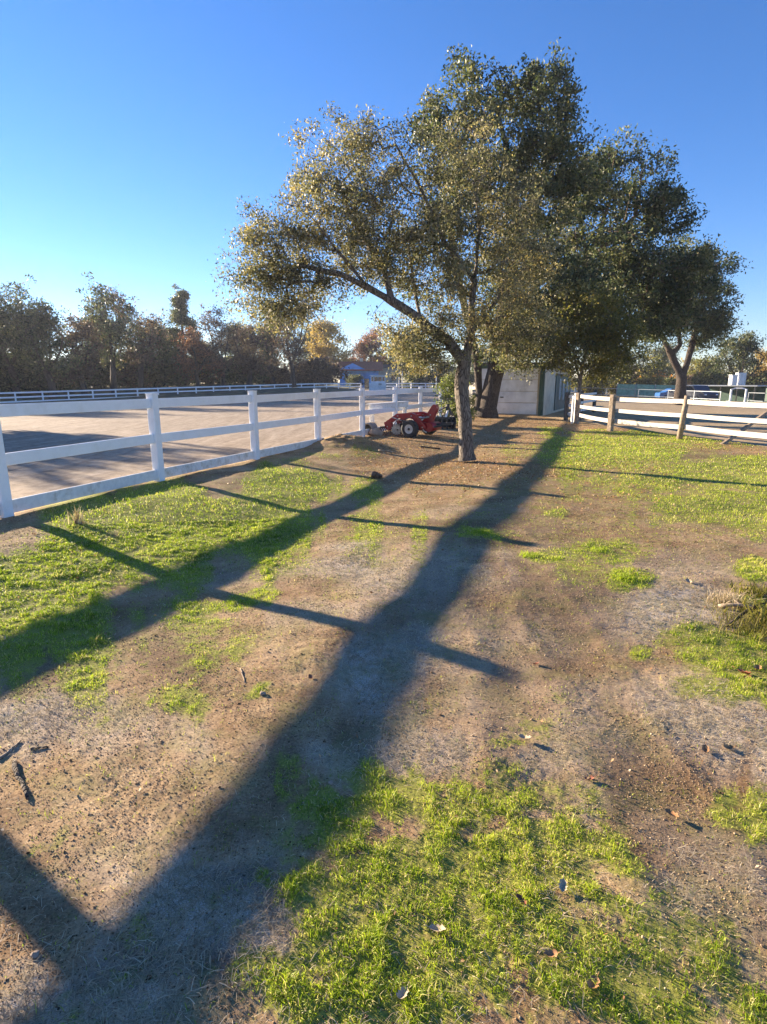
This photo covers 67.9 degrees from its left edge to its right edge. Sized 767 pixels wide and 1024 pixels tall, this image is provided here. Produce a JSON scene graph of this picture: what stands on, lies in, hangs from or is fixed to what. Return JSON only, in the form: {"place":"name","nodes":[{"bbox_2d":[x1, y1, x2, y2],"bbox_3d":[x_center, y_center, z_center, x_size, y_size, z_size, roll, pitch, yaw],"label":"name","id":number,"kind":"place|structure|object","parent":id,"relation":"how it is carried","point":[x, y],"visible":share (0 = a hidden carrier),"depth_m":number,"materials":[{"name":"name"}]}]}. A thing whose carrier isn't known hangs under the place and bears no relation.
{"place":"outdoors","nodes":[
{"label":"outdoors","id":0,"kind":"place"},
{"bbox_2d":[0,382,474,403],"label":"grassy bank","id":1,"kind":"structure","parent":0,"point":[232,392],"depth_m":77.00,"materials":[{"name":"green plant"}]},
{"bbox_2d":[0,303,15,353],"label":"background tree","id":2,"kind":"object","parent":1,"relation":"on","point":[1,321],"visible":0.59,"depth_m":63.78,"materials":[{"name":"green plant"}]},
{"bbox_2d":[0,352,45,394],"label":"shrub","id":3,"kind":"object","parent":1,"relation":"on","point":[26,383],"visible":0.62,"depth_m":68.60,"materials":[{"name":"green plant"}]},
{"bbox_2d":[0,274,49,395],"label":"background tree","id":4,"kind":"object","parent":1,"relation":"on","point":[12,372],"visible":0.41,"depth_m":66.88,"materials":[{"name":"green plant"}]},
{"bbox_2d":[0,365,60,391],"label":"shrub","id":5,"kind":"object","parent":1,"relation":"on","point":[43,384],"visible":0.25,"depth_m":72.15,"materials":[{"name":"green plant"}]},
{"bbox_2d":[0,292,96,397],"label":"background tree","id":6,"kind":"object","parent":1,"relation":"on","point":[43,322],"visible":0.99,"depth_m":64.48,"materials":[{"name":"green plant"}]},
{"bbox_2d":[27,360,91,391],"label":"shrub","id":7,"kind":"object","parent":1,"relation":"on","point":[63,386],"visible":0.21,"depth_m":74.48,"materials":[{"name":"green plant"}]},
{"bbox_2d":[39,313,128,393],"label":"background tree","id":8,"kind":"object","parent":1,"relation":"on","point":[77,337],"visible":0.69,"depth_m":68.76,"materials":[{"name":"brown plant"}]},
{"bbox_2d":[84,356,131,388],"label":"shrub","id":9,"kind":"object","parent":1,"relation":"on","point":[100,381],"visible":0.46,"depth_m":80.86,"materials":[{"name":"green plant"}]},
{"bbox_2d":[73,271,149,392],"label":"background tree","id":10,"kind":"object","parent":1,"relation":"on","point":[104,319],"visible":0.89,"depth_m":71.66,"materials":[{"name":"green plant"}]},
{"bbox_2d":[104,363,159,388],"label":"shrub","id":11,"kind":"object","parent":1,"relation":"on","point":[130,376],"visible":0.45,"depth_m":81.84,"materials":[{"name":"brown plant"}]},
{"bbox_2d":[105,284,170,390],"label":"background tree","id":12,"kind":"object","parent":1,"relation":"on","point":[142,358],"visible":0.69,"depth_m":76.08,"materials":[{"name":"green plant"}]},
{"bbox_2d":[117,350,189,387],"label":"shrub","id":13,"kind":"object","parent":1,"relation":"on","point":[165,375],"visible":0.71,"depth_m":81.41,"materials":[{"name":"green plant"}]},
{"bbox_2d":[134,316,177,369],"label":"background tree","id":14,"kind":"object","parent":1,"relation":"on","point":[163,340],"visible":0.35,"depth_m":84.47,"materials":[{"name":"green plant"}]},
{"bbox_2d":[0,383,360,402],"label":"white fence","id":15,"kind":"object","parent":1,"relation":"on","point":[138,393],"visible":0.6,"depth_m":70.64,"materials":[{"name":"paint"}]},
{"bbox_2d":[158,283,203,384],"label":"pine tree","id":16,"kind":"object","parent":1,"relation":"on","point":[180,313],"visible":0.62,"depth_m":86.38,"materials":[{"name":"green plant"}]},
{"bbox_2d":[177,367,201,385],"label":"shrub","id":17,"kind":"object","parent":1,"relation":"on","point":[189,376],"visible":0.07,"depth_m":89.72,"materials":[{"name":"green plant"}]},
{"bbox_2d":[171,326,225,389],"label":"background tree","id":18,"kind":"object","parent":1,"relation":"on","point":[197,350],"visible":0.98,"depth_m":78.09,"materials":[{"name":"green plant"}]},
{"bbox_2d":[195,360,223,384],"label":"shrub","id":19,"kind":"object","parent":1,"relation":"on","point":[202,378],"visible":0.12,"depth_m":92.56,"materials":[{"name":"green plant"}]},
{"bbox_2d":[191,301,246,388],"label":"background tree","id":20,"kind":"object","parent":1,"relation":"on","point":[218,346],"visible":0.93,"depth_m":79.92,"materials":[{"name":"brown plant"}]},
{"bbox_2d":[196,354,269,385],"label":"shrub","id":21,"kind":"object","parent":1,"relation":"on","point":[233,377],"visible":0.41,"depth_m":88.90,"materials":[{"name":"green plant"}]},
{"bbox_2d":[222,318,256,382],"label":"background tree","id":22,"kind":"object","parent":1,"relation":"on","point":[239,323],"visible":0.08,"depth_m":98.44,"materials":[{"name":"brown plant"}]},
{"bbox_2d":[211,323,278,386],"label":"background tree","id":23,"kind":"object","parent":1,"relation":"on","point":[251,362],"visible":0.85,"depth_m":85.97,"materials":[{"name":"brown plant"}]},
{"bbox_2d":[242,294,285,383],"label":"background tree","id":24,"kind":"object","parent":1,"relation":"on","point":[265,349],"visible":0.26,"depth_m":93.52,"materials":[{"name":"green plant"}]},
{"bbox_2d":[256,365,289,383],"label":"shrub","id":25,"kind":"object","parent":1,"relation":"on","point":[279,378],"visible":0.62,"depth_m":96.19,"materials":[{"name":"green plant"}]},
{"bbox_2d":[257,342,288,369],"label":"background tree","id":26,"kind":"object","parent":1,"relation":"on","point":[281,364],"visible":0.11,"depth_m":103.69,"materials":[{"name":"brown plant"}]},
{"bbox_2d":[260,286,319,386],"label":"background tree","id":27,"kind":"object","parent":1,"relation":"on","point":[291,352],"visible":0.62,"depth_m":88.48,"materials":[{"name":"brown plant"}]},
{"bbox_2d":[283,326,324,361],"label":"background tree","id":28,"kind":"object","parent":1,"relation":"on","point":[307,340],"visible":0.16,"depth_m":129.21,"materials":[{"name":"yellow plant"}]},
{"bbox_2d":[278,360,332,385],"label":"shrub","id":29,"kind":"object","parent":1,"relation":"on","point":[302,379],"visible":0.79,"depth_m":96.36,"materials":[{"name":"green plant"}]},
{"bbox_2d":[295,355,351,385],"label":"shrub","id":30,"kind":"object","parent":1,"relation":"on","point":[331,365],"visible":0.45,"depth_m":97.85,"materials":[{"name":"green plant"}]},
{"bbox_2d":[301,316,358,384],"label":"background tree","id":31,"kind":"object","parent":1,"relation":"on","point":[328,348],"visible":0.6,"depth_m":123.02,"materials":[{"name":"yellow plant"}]},
{"bbox_2d":[345,374,365,385],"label":"shrub","id":32,"kind":"object","parent":1,"relation":"on","point":[355,378],"visible":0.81,"depth_m":113.11,"materials":[{"name":"green plant"}]},
{"bbox_2d":[345,325,389,361],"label":"background tree","id":33,"kind":"object","parent":1,"relation":"on","point":[361,349],"visible":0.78,"depth_m":129.02,"materials":[{"name":"orange plant"}]},
{"bbox_2d":[368,350,408,387],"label":"background tree","id":34,"kind":"object","parent":1,"relation":"on","point":[388,362],"visible":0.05,"depth_m":130.88,"materials":[{"name":"green plant"}]},
{"bbox_2d":[429,359,456,373],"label":"background tree","id":35,"kind":"object","parent":1,"relation":"on","point":[450,369],"visible":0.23,"depth_m":126.52,"materials":[{"name":"green plant"}]},
{"bbox_2d":[471,343,489,372],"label":"background tree","id":36,"kind":"object","parent":1,"relation":"on","point":[482,348],"visible":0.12,"depth_m":134.56,"materials":[{"name":"green plant"}]},
{"bbox_2d":[0,390,475,509],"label":"arena sand","id":37,"kind":"structure","parent":0,"point":[25,433],"depth_m":17.75,"materials":[{"name":"sand"}]},
{"bbox_2d":[369,375,385,390],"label":"judges booth","id":38,"kind":"object","parent":37,"relation":"on","point":[377,382],"visible":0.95,"depth_m":97.56,"materials":[{"name":"white paint"}]},
{"bbox_2d":[440,369,474,387],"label":"shrub","id":39,"kind":"object","parent":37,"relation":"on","point":[472,378],"visible":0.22,"depth_m":96.34,"materials":[{"name":"green plant"}]},
{"bbox_2d":[0,384,766,1023],"bbox_3d":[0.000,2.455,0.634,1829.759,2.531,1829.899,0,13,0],"label":"ground","id":40,"kind":"structure","parent":0,"point":[510,716],"depth_m":2.63,"materials":[{"name":"soil"}]},
{"bbox_2d":[11,759,28,799],"bbox_3d":[-1.523,1.119,2.384,0.028,0.041,0.337,-11,17,-39],"label":"stick","id":41,"kind":"object","parent":40,"relation":"on","point":[14,767],"visible":1,"depth_m":2.38,"materials":[{"name":"wood"}]},
{"bbox_2d":[65,505,83,523],"bbox_3d":[-3.435,0.021,6.370,0.212,0.244,0.196,7,15,28],"label":"pale weed","id":42,"kind":"object","parent":40,"relation":"on","point":[77,519],"visible":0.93,"depth_m":6.37,"materials":[{"name":"plant"}]},
{"bbox_2d":[0,385,474,517],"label":"white fence","id":43,"kind":"object","parent":40,"relation":"on","point":[152,404],"visible":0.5,"depth_m":9.05,"materials":[{"name":"paint"}]},
{"bbox_2d":[338,358,382,387],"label":"house","id":44,"kind":"structure","parent":40,"relation":"on","point":[365,370],"depth_m":120.64,"materials":[{"name":"blue tile"}]},
{"bbox_2d":[365,422,377,434],"bbox_3d":[-0.438,-2.526,17.277,0.378,0.378,0.600,3,13,14],"label":"drain pipe","id":45,"kind":"object","parent":40,"relation":"on","point":[369,425],"visible":0.45,"depth_m":17.29,"materials":[{"name":"plastic"}]},
{"bbox_2d":[369,427,383,435],"bbox_3d":[-0.220,-2.359,16.917,0.444,0.309,0.339,-2,13,-7],"label":"rock","id":46,"kind":"object","parent":40,"relation":"on","point":[376,432],"visible":0.84,"depth_m":16.79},
{"bbox_2d":[371,471,381,478],"bbox_3d":[-0.132,-0.648,10.013,0.192,0.142,0.191,-10,16,-37],"label":"rock","id":47,"kind":"object","parent":40,"relation":"on","point":[375,474],"visible":1,"depth_m":9.96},
{"bbox_2d":[357,401,408,421],"bbox_3d":[0.027,-3.059,18.578,0.399,1.012,2.922,7,14,26],"label":"hitching rail","id":48,"kind":"object","parent":40,"relation":"on","point":[404,404],"visible":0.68,"depth_m":18.27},
{"bbox_2d":[1,414,765,1022],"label":"leaf litter","id":49,"kind":"object","parent":40,"relation":"on","point":[465,468],"visible":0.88,"depth_m":11.58,"materials":[{"name":"plant"}]},
{"bbox_2d":[0,457,766,1023],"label":"ground cover","id":50,"kind":"object","parent":40,"relation":"on","point":[426,703],"visible":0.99,"depth_m":2.67,"materials":[{"name":"plant"}]},
{"bbox_2d":[0,437,766,1023],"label":"straw","id":51,"kind":"object","parent":40,"relation":"on","point":[172,1015],"visible":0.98,"depth_m":1.95,"materials":[{"name":"plant"}]},
{"bbox_2d":[0,497,766,1023],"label":"soil crumbs","id":52,"kind":"object","parent":40,"relation":"on","point":[368,753],"visible":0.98,"depth_m":2.49,"materials":[{"name":"soil"}]},
{"bbox_2d":[379,364,400,387],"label":"outbuilding","id":53,"kind":"structure","parent":40,"relation":"on","point":[391,378],"depth_m":126.49,"materials":[{"name":"beige paint"}]},
{"bbox_2d":[207,90,584,460],"bbox_3d":[0.283,-4.390,11.196,7.005,6.758,4.908,0,13,0],"label":"oak tree","id":54,"kind":"object","parent":40,"relation":"on","point":[412,345],"visible":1,"depth_m":10.55,"materials":[{"name":"green plant"}]},
{"bbox_2d":[396,981,409,998],"bbox_3d":[0.053,1.260,1.497,0.029,0.015,0.057,-1,1,35],"label":"fallen leaf","id":55,"kind":"object","parent":40,"relation":"on","point":[400,994],"visible":1,"depth_m":1.50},
{"bbox_2d":[386,383,439,388],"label":"white fence","id":56,"kind":"object","parent":40,"relation":"on","point":[411,386],"visible":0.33,"depth_m":105.42,"materials":[{"name":"paint"}]},
{"bbox_2d":[380,404,452,437],"bbox_3d":[1.038,-2.701,16.774,2.130,0.942,1.350,7,15,29],"label":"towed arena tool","id":57,"kind":"object","parent":40,"relation":"on","point":[427,425],"visible":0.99,"depth_m":16.39,"materials":[{"name":"metal"}]},
{"bbox_2d":[401,370,435,387],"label":"shrub","id":58,"kind":"object","parent":40,"relation":"on","point":[420,380],"visible":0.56,"depth_m":108.14,"materials":[{"name":"green plant"}]},
{"bbox_2d":[424,924,445,930],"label":"fallen leaf","id":59,"kind":"object","parent":40,"relation":"on","point":[441,927],"visible":1,"depth_m":1.67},
{"bbox_2d":[425,369,447,387],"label":"shrub","id":60,"kind":"object","parent":40,"relation":"on","point":[439,378],"visible":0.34,"depth_m":107.08,"materials":[{"name":"green plant"}]},
{"bbox_2d":[435,404,456,428],"bbox_3d":[1.953,-3.231,19.235,1.118,0.825,0.660,-3,13,-12],"label":"box scraper","id":61,"kind":"object","parent":40,"relation":"on","point":[446,418],"visible":0.59,"depth_m":19.11,"materials":[{"name":"black metal"}]},
{"bbox_2d":[429,374,478,424],"bbox_3d":[2.546,-3.989,20.594,1.816,1.948,1.788,0,13,0],"label":"shrub","id":62,"kind":"object","parent":40,"relation":"on","point":[450,392],"visible":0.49,"depth_m":20.45,"materials":[{"name":"green plant"}]},
{"bbox_2d":[469,392,475,411],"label":"shrub","id":63,"kind":"object","parent":40,"relation":"on","point":[472,402],"visible":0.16,"depth_m":25.88,"materials":[{"name":"green plant"}]},
{"bbox_2d":[467,527,492,535],"bbox_3d":[1.028,0.202,6.063,0.290,0.052,0.298,-8,15,-31],"label":"grass tuft","id":64,"kind":"object","parent":40,"relation":"on","point":[478,531],"visible":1,"depth_m":6.05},
{"bbox_2d":[338,37,636,417],"bbox_3d":[4.587,-10.926,23.120,11.417,14.379,8.512,-7,15,-29],"label":"oak tree","id":65,"kind":"object","parent":40,"relation":"on","point":[550,146],"visible":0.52,"depth_m":22.04,"materials":[{"name":"green plant"}]},
{"bbox_2d":[516,549,543,558],"bbox_3d":[1.368,0.389,5.295,0.268,0.051,0.278,7,15,27],"label":"grass tuft","id":66,"kind":"object","parent":40,"relation":"on","point":[532,553],"visible":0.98,"depth_m":5.28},
{"bbox_2d":[473,362,587,415],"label":"shed","id":67,"kind":"structure","parent":40,"relation":"on","point":[538,395],"depth_m":26.92,"materials":[{"name":"beige paint"}]},
{"bbox_2d":[482,368,538,413],"bbox_3d":[5.927,-5.724,27.010,2.680,2.098,0.090,6,14,25],"label":"door","id":68,"kind":"structure","parent":67,"relation":"in","point":[526,402],"depth_m":26.83,"materials":[{"name":"white paint"}]},
{"bbox_2d":[554,375,570,410],"bbox_3d":[9.872,-6.583,31.294,0.045,1.780,5.070,6,14,25],"label":"side door","id":69,"kind":"structure","parent":67,"relation":"in","point":[558,404],"depth_m":30.35,"materials":[{"name":"teal paint"}]},
{"bbox_2d":[544,948,562,956],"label":"fallen leaf","id":70,"kind":"object","parent":40,"relation":"on","point":[551,953],"visible":1,"depth_m":1.59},
{"bbox_2d":[558,874,567,891],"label":"fallen leaf","id":71,"kind":"object","parent":40,"relation":"on","point":[563,886],"visible":1,"depth_m":1.81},
{"bbox_2d":[586,972,599,987],"bbox_3d":[0.559,1.245,1.512,0.032,0.014,0.065,5,2,44],"label":"fallen leaf","id":72,"kind":"object","parent":40,"relation":"on","point":[590,984],"visible":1,"depth_m":1.51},
{"bbox_2d":[571,372,617,393],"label":"shrub","id":73,"kind":"object","parent":40,"relation":"on","point":[589,387],"visible":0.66,"depth_m":86.95,"materials":[{"name":"green plant"}]},
{"bbox_2d":[586,544,613,554],"bbox_3d":[2.062,0.353,5.503,0.320,0.050,0.326,-11,17,-40],"label":"grass tuft","id":74,"kind":"object","parent":40,"relation":"on","point":[600,549],"visible":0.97,"depth_m":5.48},
{"bbox_2d":[605,371,631,394],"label":"shrub","id":75,"kind":"object","parent":40,"relation":"on","point":[613,391],"visible":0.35,"depth_m":93.93,"materials":[{"name":"plant"}]},
{"bbox_2d":[601,572,641,587],"bbox_3d":[1.942,0.529,4.625,0.322,0.051,0.346,-10,16,-38],"label":"grass tuft","id":76,"kind":"object","parent":40,"relation":"on","point":[624,577],"visible":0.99,"depth_m":4.62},
{"bbox_2d":[613,353,675,383],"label":"background tree","id":77,"kind":"object","parent":40,"relation":"on","point":[643,370],"visible":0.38,"depth_m":101.02,"materials":[{"name":"green plant"}]},
{"bbox_2d":[622,373,668,389],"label":"shrub","id":78,"kind":"object","parent":40,"relation":"on","point":[651,380],"visible":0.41,"depth_m":88.24,"materials":[{"name":"green plant"}]},
{"bbox_2d":[616,383,675,397],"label":"screen fence","id":79,"kind":"object","parent":40,"relation":"on","point":[627,389],"visible":0.63,"depth_m":84.43,"materials":[{"name":"green fabric"}]},
{"bbox_2d":[645,341,681,377],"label":"background tree","id":80,"kind":"object","parent":40,"relation":"on","point":[661,351],"visible":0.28,"depth_m":115.30,"materials":[{"name":"green plant"}]},
{"bbox_2d":[655,388,674,398],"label":"parked car","id":81,"kind":"object","parent":40,"relation":"on","point":[662,394],"visible":0.41,"depth_m":73.82,"materials":[{"name":"blue paint"}]},
{"bbox_2d":[571,393,766,438],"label":"rail fence","id":82,"kind":"object","parent":40,"relation":"on","point":[683,415],"visible":0.91,"depth_m":16.01,"materials":[{"name":"white wood"}]},
{"bbox_2d":[660,376,688,384],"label":"shrub","id":83,"kind":"object","parent":40,"relation":"on","point":[671,381],"visible":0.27,"depth_m":92.14,"materials":[{"name":"green plant"}]},
{"bbox_2d":[669,385,718,400],"bbox_3d":[32.956,-12.593,60.691,1.800,1.780,5.460,-2,13,-10],"label":"parked truck","id":84,"kind":"object","parent":40,"relation":"on","point":[708,396],"visible":0.5,"depth_m":59.30,"materials":[{"name":"paint"}]},
{"bbox_2d":[678,354,728,376],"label":"background tree","id":85,"kind":"object","parent":40,"relation":"on","point":[700,365],"visible":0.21,"depth_m":104.13,"materials":[{"name":"green plant"}]},
{"bbox_2d":[687,368,728,384],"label":"shrub","id":86,"kind":"object","parent":40,"relation":"on","point":[711,378],"visible":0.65,"depth_m":94.78,"materials":[{"name":"green plant"}]},
{"bbox_2d":[693,590,766,647],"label":"dry grass clump","id":87,"kind":"object","parent":40,"relation":"on","point":[757,628],"visible":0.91,"depth_m":3.73,"materials":[{"name":"plant"}]},
{"bbox_2d":[728,375,737,384],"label":"storage box","id":88,"kind":"object","parent":40,"relation":"on","point":[733,379],"visible":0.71,"depth_m":74.08,"materials":[{"name":"white paint"}]},
{"bbox_2d":[700,385,766,401],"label":"open shelter","id":89,"kind":"object","parent":40,"relation":"on","point":[757,393],"visible":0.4,"depth_m":65.58,"materials":[{"name":"white paint"}]},
{"bbox_2d":[702,584,765,612],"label":"dry grass clump","id":90,"kind":"object","parent":40,"relation":"on","point":[729,599],"visible":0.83,"depth_m":4.15,"materials":[{"name":"plant"}]},
{"bbox_2d":[706,328,766,384],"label":"background tree","id":91,"kind":"object","parent":40,"relation":"on","point":[745,348],"visible":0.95,"depth_m":76.72,"materials":[{"name":"green plant"}]},
{"bbox_2d":[718,600,759,609],"bbox_3d":[2.535,0.667,3.993,0.332,0.074,0.043,6,14,25],"label":"stick","id":92,"kind":"object","parent":40,"relation":"on","point":[738,604],"visible":0.61,"depth_m":4.01,"materials":[{"name":"brown wood"}]},
{"bbox_2d":[734,373,746,401],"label":"storage box","id":93,"kind":"object","parent":40,"relation":"on","point":[741,380],"visible":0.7,"depth_m":74.51,"materials":[{"name":"white paint"}]},
{"bbox_2d":[720,410,766,443],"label":"brace pole","id":94,"kind":"object","parent":40,"relation":"on","point":[744,428],"visible":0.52,"depth_m":14.91,"materials":[{"name":"brown wood"}]},
{"bbox_2d":[724,588,766,631],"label":"leafy weed","id":95,"kind":"object","parent":40,"relation":"on","point":[762,617],"visible":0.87,"depth_m":3.88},
{"bbox_2d":[724,579,766,600],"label":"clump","id":96,"kind":"object","parent":40,"relation":"on","point":[760,591],"visible":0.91,"depth_m":4.34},
{"bbox_2d":[725,602,766,626],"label":"stick","id":97,"kind":"object","parent":40,"relation":"on","point":[741,613],"visible":0.75,"depth_m":3.85,"materials":[{"name":"wood"}]},
{"bbox_2d":[752,349,766,374],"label":"background tree","id":98,"kind":"object","parent":40,"relation":"on","point":[764,353],"visible":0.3,"depth_m":112.62,"materials":[{"name":"orange plant"}]},
{"bbox_2d":[0,512,766,1023],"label":"grass","id":99,"kind":"structure","parent":0,"point":[250,540],"depth_m":2.16,"materials":[{"name":"plant"}]},
{"bbox_2d":[0,0,766,383],"label":"sky","id":100,"kind":"structure","parent":0,"point":[132,132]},
{"bbox_2d":[33,420,766,534],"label":"grass","id":101,"kind":"structure","parent":0,"point":[655,453],"depth_m":9.10,"materials":[{"name":"plant"}]},
{"bbox_2d":[542,399,766,446],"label":"paddock sand","id":102,"kind":"structure","parent":0,"point":[741,412],"depth_m":25.45,"materials":[{"name":"sand"}]},
{"bbox_2d":[563,390,596,422],"bbox_3d":[8.946,-4.854,25.896,0.743,1.250,9.704,6,14,23],"label":"rail fence","id":103,"kind":"object","parent":102,"relation":"on","point":[567,405],"visible":0.58,"depth_m":23.43,"materials":[{"name":"white wood"}]},
{"bbox_2d":[505,277,665,420],"bbox_3d":[7.798,-6.402,22.624,5.690,5.493,5.380,-11,17,-39],"label":"oak tree","id":104,"kind":"object","parent":102,"relation":"on","point":[600,308],"visible":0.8,"depth_m":22.01,"materials":[{"name":"green plant"}]},
{"bbox_2d":[519,123,724,373],"bbox_3d":[11.579,-11.979,29.392,11.492,13.403,8.606,-6,14,-23],"label":"oak tree","id":105,"kind":"object","parent":102,"relation":"on","point":[659,202],"visible":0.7,"depth_m":27.55,"materials":[{"name":"green plant"}]},
{"bbox_2d":[574,387,721,404],"bbox_3d":[25.714,-11.291,55.634,2.645,1.704,14.854,-9,16,-35],"label":"pipe fence","id":106,"kind":"object","parent":102,"relation":"on","point":[655,396],"visible":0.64,"depth_m":56.52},
{"bbox_2d":[618,232,752,404],"bbox_3d":[24.038,-15.775,47.059,10.564,13.738,11.474,8,15,30],"label":"oak tree","id":107,"kind":"object","parent":102,"relation":"on","point":[721,326],"visible":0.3,"depth_m":46.41,"materials":[{"name":"green plant"}]},
{"bbox_2d":[728,387,747,406],"bbox_3d":[30.280,-9.752,48.702,1.269,1.750,0.179,10,16,38],"label":"gate frame","id":108,"kind":"object","parent":102,"relation":"on","point":[745,395],"visible":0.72,"depth_m":48.46,"materials":[{"name":"white paint"}]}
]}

